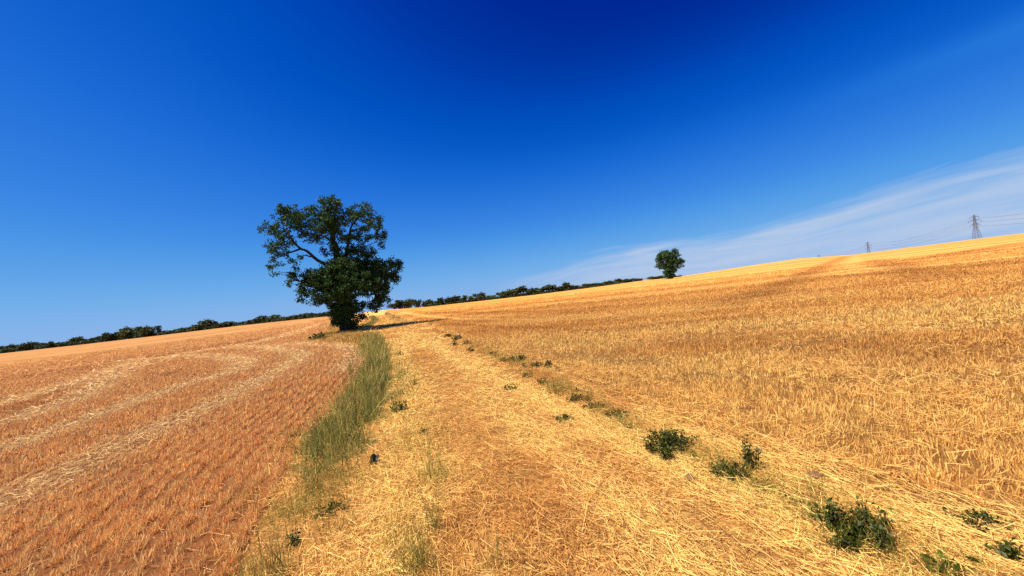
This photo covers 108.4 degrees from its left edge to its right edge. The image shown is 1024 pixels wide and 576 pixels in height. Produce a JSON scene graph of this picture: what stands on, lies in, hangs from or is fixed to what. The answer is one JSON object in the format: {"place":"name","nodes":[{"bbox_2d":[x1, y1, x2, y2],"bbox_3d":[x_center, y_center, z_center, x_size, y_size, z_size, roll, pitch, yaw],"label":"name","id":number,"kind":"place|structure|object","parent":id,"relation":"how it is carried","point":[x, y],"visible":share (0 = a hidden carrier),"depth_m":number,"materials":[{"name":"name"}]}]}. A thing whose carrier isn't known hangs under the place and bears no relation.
{"place":"outdoors","nodes":[
{"label":"outdoors","id":0,"kind":"place"},
{"bbox_2d":[0,233,1023,575],"bbox_3d":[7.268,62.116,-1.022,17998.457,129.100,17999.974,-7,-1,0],"label":"ground","id":1,"kind":"structure","parent":0,"point":[992,243],"depth_m":4.71,"materials":[{"name":"soil"}]},
{"bbox_2d":[0,344,17,352],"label":"hedge tree","id":2,"kind":"object","parent":1,"relation":"on","point":[8,347],"visible":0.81,"depth_m":198.07,"materials":[{"name":"green plant"}]},
{"bbox_2d":[15,341,38,350],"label":"hedge tree","id":3,"kind":"object","parent":1,"relation":"on","point":[23,345],"visible":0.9,"depth_m":195.50,"materials":[{"name":"green plant"}]},
{"bbox_2d":[30,342,44,348],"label":"hedge tree","id":4,"kind":"object","parent":1,"relation":"on","point":[34,343],"visible":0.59,"depth_m":198.30,"materials":[{"name":"green plant"}]},
{"bbox_2d":[44,341,54,347],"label":"hedge tree","id":5,"kind":"object","parent":1,"relation":"on","point":[49,343],"visible":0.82,"depth_m":195.47,"materials":[{"name":"green plant"}]},
{"bbox_2d":[67,336,83,344],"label":"hedge tree","id":6,"kind":"object","parent":1,"relation":"on","point":[76,339],"visible":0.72,"depth_m":197.63,"materials":[{"name":"green plant"}]},
{"bbox_2d":[98,331,119,341],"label":"hedge tree","id":7,"kind":"object","parent":1,"relation":"on","point":[105,336],"visible":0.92,"depth_m":193.16,"materials":[{"name":"green plant"}]},
{"bbox_2d":[118,326,141,336],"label":"hedge tree","id":8,"kind":"object","parent":1,"relation":"on","point":[127,331],"visible":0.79,"depth_m":193.94,"materials":[{"name":"green plant"}]},
{"bbox_2d":[138,325,162,336],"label":"hedge tree","id":9,"kind":"object","parent":1,"relation":"on","point":[144,331],"visible":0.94,"depth_m":190.29,"materials":[{"name":"green plant"}]},
{"bbox_2d":[0,311,329,353],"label":"hedge","id":10,"kind":"object","parent":1,"relation":"on","point":[275,319],"visible":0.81,"depth_m":190.41,"materials":[{"name":"green plant"}]},
{"bbox_2d":[0,314,364,575],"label":"stubble","id":11,"kind":"object","parent":1,"relation":"on","point":[77,410],"visible":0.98,"depth_m":6.88,"materials":[{"name":"plant"}]},
{"bbox_2d":[190,319,216,330],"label":"hedge tree","id":12,"kind":"object","parent":1,"relation":"on","point":[201,325],"visible":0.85,"depth_m":187.98,"materials":[{"name":"green plant"}]},
{"bbox_2d":[217,321,234,327],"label":"hedge tree","id":13,"kind":"object","parent":1,"relation":"on","point":[224,324],"visible":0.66,"depth_m":183.89,"materials":[{"name":"green plant"}]},
{"bbox_2d":[252,315,267,323],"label":"hedge tree","id":14,"kind":"object","parent":1,"relation":"on","point":[259,318],"visible":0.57,"depth_m":166.81,"materials":[{"name":"green plant"}]},
{"bbox_2d":[230,511,313,575],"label":"grass clump","id":15,"kind":"object","parent":1,"relation":"on","point":[272,555],"visible":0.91,"depth_m":2.80,"materials":[{"name":"plant"}]},
{"bbox_2d":[267,314,280,320],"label":"hedge tree","id":16,"kind":"object","parent":1,"relation":"on","point":[274,316],"visible":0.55,"depth_m":158.45,"materials":[{"name":"green plant"}]},
{"bbox_2d":[284,531,303,549],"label":"weed","id":17,"kind":"object","parent":1,"relation":"on","point":[291,536],"visible":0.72,"depth_m":3.13,"materials":[{"name":"green plant"}]},
{"bbox_2d":[291,461,327,498],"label":"grass clump","id":18,"kind":"object","parent":1,"relation":"on","point":[309,481],"visible":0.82,"depth_m":4.05,"materials":[{"name":"plant"}]},
{"bbox_2d":[308,331,328,339],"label":"weed","id":19,"kind":"object","parent":1,"relation":"on","point":[318,335],"visible":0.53,"depth_m":30.66,"materials":[{"name":"green plant"}]},
{"bbox_2d":[256,193,403,331],"bbox_3d":[-17.212,-2.451,36.869,11.690,14.034,8.414,-7,-1,0],"label":"ash tree","id":20,"kind":"object","parent":1,"relation":"on","point":[343,280],"visible":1,"depth_m":35.48,"materials":[{"name":"green plant"}]},
{"bbox_2d":[313,498,350,518],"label":"weed","id":21,"kind":"object","parent":1,"relation":"on","point":[329,508],"visible":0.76,"depth_m":3.60,"materials":[{"name":"green plant"}]},
{"bbox_2d":[305,504,366,542],"bbox_3d":[-1.500,2.024,3.219,0.505,0.231,0.356,-7,-1,0],"label":"grass clump","id":22,"kind":"object","parent":1,"relation":"on","point":[343,521],"visible":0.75,"depth_m":3.21,"materials":[{"name":"plant"}]},
{"bbox_2d":[370,453,378,464],"bbox_3d":[-1.712,2.138,4.587,0.098,0.149,0.078,9,-17,-16],"label":"plastic scrap","id":23,"kind":"object","parent":1,"relation":"on","point":[374,456],"visible":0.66,"depth_m":4.61,"materials":[{"name":"black plastic"}]},
{"bbox_2d":[386,300,405,308],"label":"hedge tree","id":24,"kind":"object","parent":1,"relation":"on","point":[398,304],"visible":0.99,"depth_m":129.17,"materials":[{"name":"green plant"}]},
{"bbox_2d":[390,400,407,411],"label":"weed","id":25,"kind":"object","parent":1,"relation":"on","point":[400,406],"visible":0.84,"depth_m":6.71,"materials":[{"name":"green plant"}]},
{"bbox_2d":[402,299,414,308],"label":"hedge tree","id":26,"kind":"object","parent":1,"relation":"on","point":[408,303],"visible":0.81,"depth_m":135.02,"materials":[{"name":"green plant"}]},
{"bbox_2d":[377,511,443,575],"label":"grass clump","id":27,"kind":"object","parent":1,"relation":"on","point":[418,556],"visible":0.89,"depth_m":2.68,"materials":[{"name":"plant"}]},
{"bbox_2d":[406,369,419,384],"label":"grass clump","id":28,"kind":"object","parent":1,"relation":"on","point":[414,379],"visible":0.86,"depth_m":8.78,"materials":[{"name":"yellow plant"}]},
{"bbox_2d":[413,299,421,307],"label":"hedge tree","id":29,"kind":"object","parent":1,"relation":"on","point":[417,303],"visible":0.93,"depth_m":151.49,"materials":[{"name":"green plant"}]},
{"bbox_2d":[388,443,467,531],"bbox_3d":[-0.667,1.656,3.076,0.688,0.822,0.483,-6,-1,-26],"label":"grass clump","id":30,"kind":"object","parent":1,"relation":"on","point":[432,517],"visible":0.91,"depth_m":3.12,"materials":[{"name":"plant"}]},
{"bbox_2d":[408,439,467,484],"bbox_3d":[-0.828,1.857,3.981,0.646,0.462,0.559,-7,-1,39],"label":"grass clump","id":31,"kind":"object","parent":1,"relation":"on","point":[440,471],"visible":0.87,"depth_m":4.03,"materials":[{"name":"yellow plant"}]},
{"bbox_2d":[434,297,443,304],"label":"hedge tree","id":32,"kind":"object","parent":1,"relation":"on","point":[441,300],"visible":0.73,"depth_m":166.82,"materials":[{"name":"green plant"}]},
{"bbox_2d":[444,296,455,301],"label":"hedge tree","id":33,"kind":"object","parent":1,"relation":"on","point":[448,299],"visible":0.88,"depth_m":177.80,"materials":[{"name":"green plant"}]},
{"bbox_2d":[452,295,460,301],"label":"hedge tree","id":34,"kind":"object","parent":1,"relation":"on","point":[457,298],"visible":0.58,"depth_m":187.97,"materials":[{"name":"green plant"}]},
{"bbox_2d":[451,334,461,340],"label":"weed","id":35,"kind":"object","parent":1,"relation":"on","point":[455,337],"visible":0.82,"depth_m":17.81,"materials":[{"name":"green plant"}]},
{"bbox_2d":[472,292,485,300],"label":"hedge tree","id":36,"kind":"object","parent":1,"relation":"on","point":[481,295],"visible":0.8,"depth_m":208.11,"materials":[{"name":"green plant"}]},
{"bbox_2d":[473,535,521,573],"bbox_3d":[-0.132,1.863,2.650,0.412,0.251,0.279,-7,-1,27],"label":"grass clump","id":37,"kind":"object","parent":1,"relation":"on","point":[503,561],"visible":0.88,"depth_m":2.61,"materials":[{"name":"plant"}]},
{"bbox_2d":[495,291,505,298],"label":"hedge tree","id":38,"kind":"object","parent":1,"relation":"on","point":[502,294],"visible":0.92,"depth_m":214.03,"materials":[{"name":"green plant"}]},
{"bbox_2d":[504,384,516,390],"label":"weed","id":39,"kind":"object","parent":1,"relation":"on","point":[514,387],"visible":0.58,"depth_m":7.36,"materials":[{"name":"green plant"}]},
{"bbox_2d":[504,289,517,295],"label":"hedge tree","id":40,"kind":"object","parent":1,"relation":"on","point":[511,292],"visible":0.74,"depth_m":217.05,"materials":[{"name":"green plant"}]},
{"bbox_2d":[508,350,526,361],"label":"weed","id":41,"kind":"object","parent":1,"relation":"on","point":[520,356],"visible":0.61,"depth_m":10.36,"materials":[{"name":"green plant"}]},
{"bbox_2d":[515,285,529,293],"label":"hedge tree","id":42,"kind":"object","parent":1,"relation":"on","point":[521,289],"visible":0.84,"depth_m":220.77,"materials":[{"name":"green plant"}]},
{"bbox_2d":[523,370,531,377],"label":"sprig","id":43,"kind":"object","parent":1,"relation":"on","point":[525,373],"visible":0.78,"depth_m":8.34,"materials":[{"name":"green plant"}]},
{"bbox_2d":[424,278,640,306],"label":"hedge","id":44,"kind":"object","parent":1,"relation":"on","point":[510,296],"visible":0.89,"depth_m":218.47,"materials":[{"name":"green plant"}]},
{"bbox_2d":[529,287,538,292],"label":"hedge tree","id":45,"kind":"object","parent":1,"relation":"on","point":[532,289],"visible":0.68,"depth_m":226.03,"materials":[{"name":"green plant"}]},
{"bbox_2d":[531,361,542,367],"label":"weed","id":46,"kind":"object","parent":1,"relation":"on","point":[537,364],"visible":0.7,"depth_m":9.20,"materials":[{"name":"green plant"}]},
{"bbox_2d":[543,360,551,367],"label":"weed","id":47,"kind":"object","parent":1,"relation":"on","point":[547,363],"visible":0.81,"depth_m":9.06,"materials":[{"name":"green plant"}]},
{"bbox_2d":[540,284,556,292],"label":"hedge tree","id":48,"kind":"object","parent":1,"relation":"on","point":[548,287],"visible":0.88,"depth_m":229.11,"materials":[{"name":"green plant"}]},
{"bbox_2d":[546,380,562,392],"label":"grass clump","id":49,"kind":"object","parent":1,"relation":"on","point":[554,390],"visible":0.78,"depth_m":6.76,"materials":[{"name":"yellow plant"}]},
{"bbox_2d":[554,286,564,291],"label":"hedge tree","id":50,"kind":"object","parent":1,"relation":"on","point":[558,288],"visible":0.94,"depth_m":228.25,"materials":[{"name":"green plant"}]},
{"bbox_2d":[556,414,574,423],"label":"weed","id":51,"kind":"object","parent":1,"relation":"on","point":[565,417],"visible":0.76,"depth_m":5.29,"materials":[{"name":"green plant"}]},
{"bbox_2d":[561,282,570,290],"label":"hedge tree","id":52,"kind":"object","parent":1,"relation":"on","point":[566,285],"visible":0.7,"depth_m":231.87,"materials":[{"name":"green plant"}]},
{"bbox_2d":[566,393,582,402],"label":"weed","id":53,"kind":"object","parent":1,"relation":"on","point":[573,395],"visible":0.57,"depth_m":6.11,"materials":[{"name":"green plant"}]},
{"bbox_2d":[579,381,603,402],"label":"grass clump","id":54,"kind":"object","parent":1,"relation":"on","point":[590,393],"visible":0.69,"depth_m":6.18,"materials":[{"name":"yellow plant"}]},
{"bbox_2d":[582,402,603,409],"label":"weed","id":55,"kind":"object","parent":1,"relation":"on","point":[592,405],"visible":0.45,"depth_m":5.60,"materials":[{"name":"green plant"}]},
{"bbox_2d":[198,313,1023,575],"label":"straw litter","id":56,"kind":"object","parent":1,"relation":"on","point":[642,454],"visible":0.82,"depth_m":3.26,"materials":[{"name":"yellow plant"}]},
{"bbox_2d":[603,408,628,418],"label":"weed","id":57,"kind":"object","parent":1,"relation":"on","point":[618,410],"visible":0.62,"depth_m":5.15,"materials":[{"name":"green plant"}]},
{"bbox_2d":[645,275,663,279],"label":"field bush","id":58,"kind":"object","parent":1,"relation":"on","point":[655,277],"visible":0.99,"depth_m":248.12,"materials":[{"name":"green plant"}]},
{"bbox_2d":[654,247,685,278],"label":"oak tree","id":59,"kind":"object","parent":1,"relation":"on","point":[671,262],"visible":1,"depth_m":181.59,"materials":[{"name":"green plant"}]},
{"bbox_2d":[642,427,698,459],"bbox_3d":[1.669,1.639,3.983,0.590,0.302,0.452,-6,-1,-38],"label":"weed","id":60,"kind":"object","parent":1,"relation":"on","point":[664,443],"visible":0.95,"depth_m":3.93,"materials":[{"name":"green plant"}]},
{"bbox_2d":[686,473,696,479],"bbox_3d":[1.637,1.736,3.397,0.086,0.050,0.118,7,-11,-3],"label":"stone","id":61,"kind":"object","parent":1,"relation":"on","point":[688,476],"visible":0.81,"depth_m":3.36,"materials":[{"name":"beige stone"}]},
{"bbox_2d":[389,245,1023,527],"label":"stubble","id":62,"kind":"object","parent":1,"relation":"on","point":[913,317],"visible":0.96,"depth_m":7.98,"materials":[{"name":"yellow plant"}]},
{"bbox_2d":[708,456,752,482],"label":"weed","id":63,"kind":"object","parent":1,"relation":"on","point":[723,465],"visible":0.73,"depth_m":3.35,"materials":[{"name":"green plant"}]},
{"bbox_2d":[739,434,761,471],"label":"weed","id":64,"kind":"object","parent":1,"relation":"on","point":[748,455],"visible":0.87,"depth_m":3.43,"materials":[{"name":"green plant"}]},
{"bbox_2d":[750,477,772,491],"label":"sprig","id":65,"kind":"object","parent":1,"relation":"on","point":[761,484],"visible":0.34,"depth_m":3.16,"materials":[{"name":"green plant"}]},
{"bbox_2d":[784,495,813,507],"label":"sprig","id":66,"kind":"object","parent":1,"relation":"on","point":[796,502],"visible":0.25,"depth_m":2.88,"materials":[{"name":"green plant"}]},
{"bbox_2d":[799,504,817,520],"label":"sprig","id":67,"kind":"object","parent":1,"relation":"on","point":[811,512],"visible":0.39,"depth_m":2.75,"materials":[{"name":"green plant"}]},
{"bbox_2d":[790,456,828,496],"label":"grass clump","id":68,"kind":"object","parent":1,"relation":"on","point":[816,478],"visible":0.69,"depth_m":2.97,"materials":[{"name":"yellow plant"}]},
{"bbox_2d":[806,471,823,478],"bbox_3d":[2.622,1.640,3.216,0.145,0.077,0.095,-7,-1,4],"label":"earth clod","id":69,"kind":"object","parent":1,"relation":"on","point":[815,472],"visible":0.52,"depth_m":3.20,"materials":[{"name":"brown soil"}]},
{"bbox_2d":[807,497,848,532],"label":"weed","id":70,"kind":"object","parent":1,"relation":"on","point":[831,510],"visible":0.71,"depth_m":2.57,"materials":[{"name":"green plant"}]},
{"bbox_2d":[818,513,897,560],"bbox_3d":[2.245,1.607,2.394,0.431,0.234,0.346,-6,-1,-35],"label":"weed","id":71,"kind":"object","parent":1,"relation":"on","point":[849,539],"visible":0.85,"depth_m":2.37,"materials":[{"name":"green plant"}]},
{"bbox_2d":[841,495,895,533],"bbox_3d":[2.409,1.566,2.517,0.336,0.249,0.238,-6,-1,-22],"label":"weed","id":72,"kind":"object","parent":1,"relation":"on","point":[863,512],"visible":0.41,"depth_m":2.53,"materials":[{"name":"green plant"}]},
{"bbox_2d":[912,544,980,575],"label":"dock plant","id":73,"kind":"object","parent":1,"relation":"on","point":[957,565],"visible":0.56,"depth_m":2.12,"materials":[{"name":"green plant"}]},
{"bbox_2d":[968,215,981,238],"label":"electricity pylon","id":74,"kind":"object","parent":1,"relation":"on","point":[974,223],"visible":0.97,"depth_m":557.90,"materials":[{"name":"metal"}]},
{"bbox_2d":[942,507,1013,534],"bbox_3d":[3.064,1.538,2.450,0.286,0.134,0.273,-7,-1,0],"label":"weed","id":75,"kind":"object","parent":1,"relation":"on","point":[980,514],"visible":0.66,"depth_m":2.43,"materials":[{"name":"green plant"}]},
{"bbox_2d":[982,534,1023,561],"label":"weed","id":76,"kind":"object","parent":1,"relation":"on","point":[1006,547],"visible":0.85,"depth_m":2.15,"materials":[{"name":"green plant"}]},
{"bbox_2d":[0,0,1023,349],"label":"sky","id":77,"kind":"structure","parent":0,"point":[146,145],"materials":[{"name":"blue"}]},
{"bbox_2d":[198,311,1021,575],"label":"verge grass","id":78,"kind":"structure","parent":0,"point":[373,344],"depth_m":5.17,"materials":[{"name":"green plant"}]}
]}

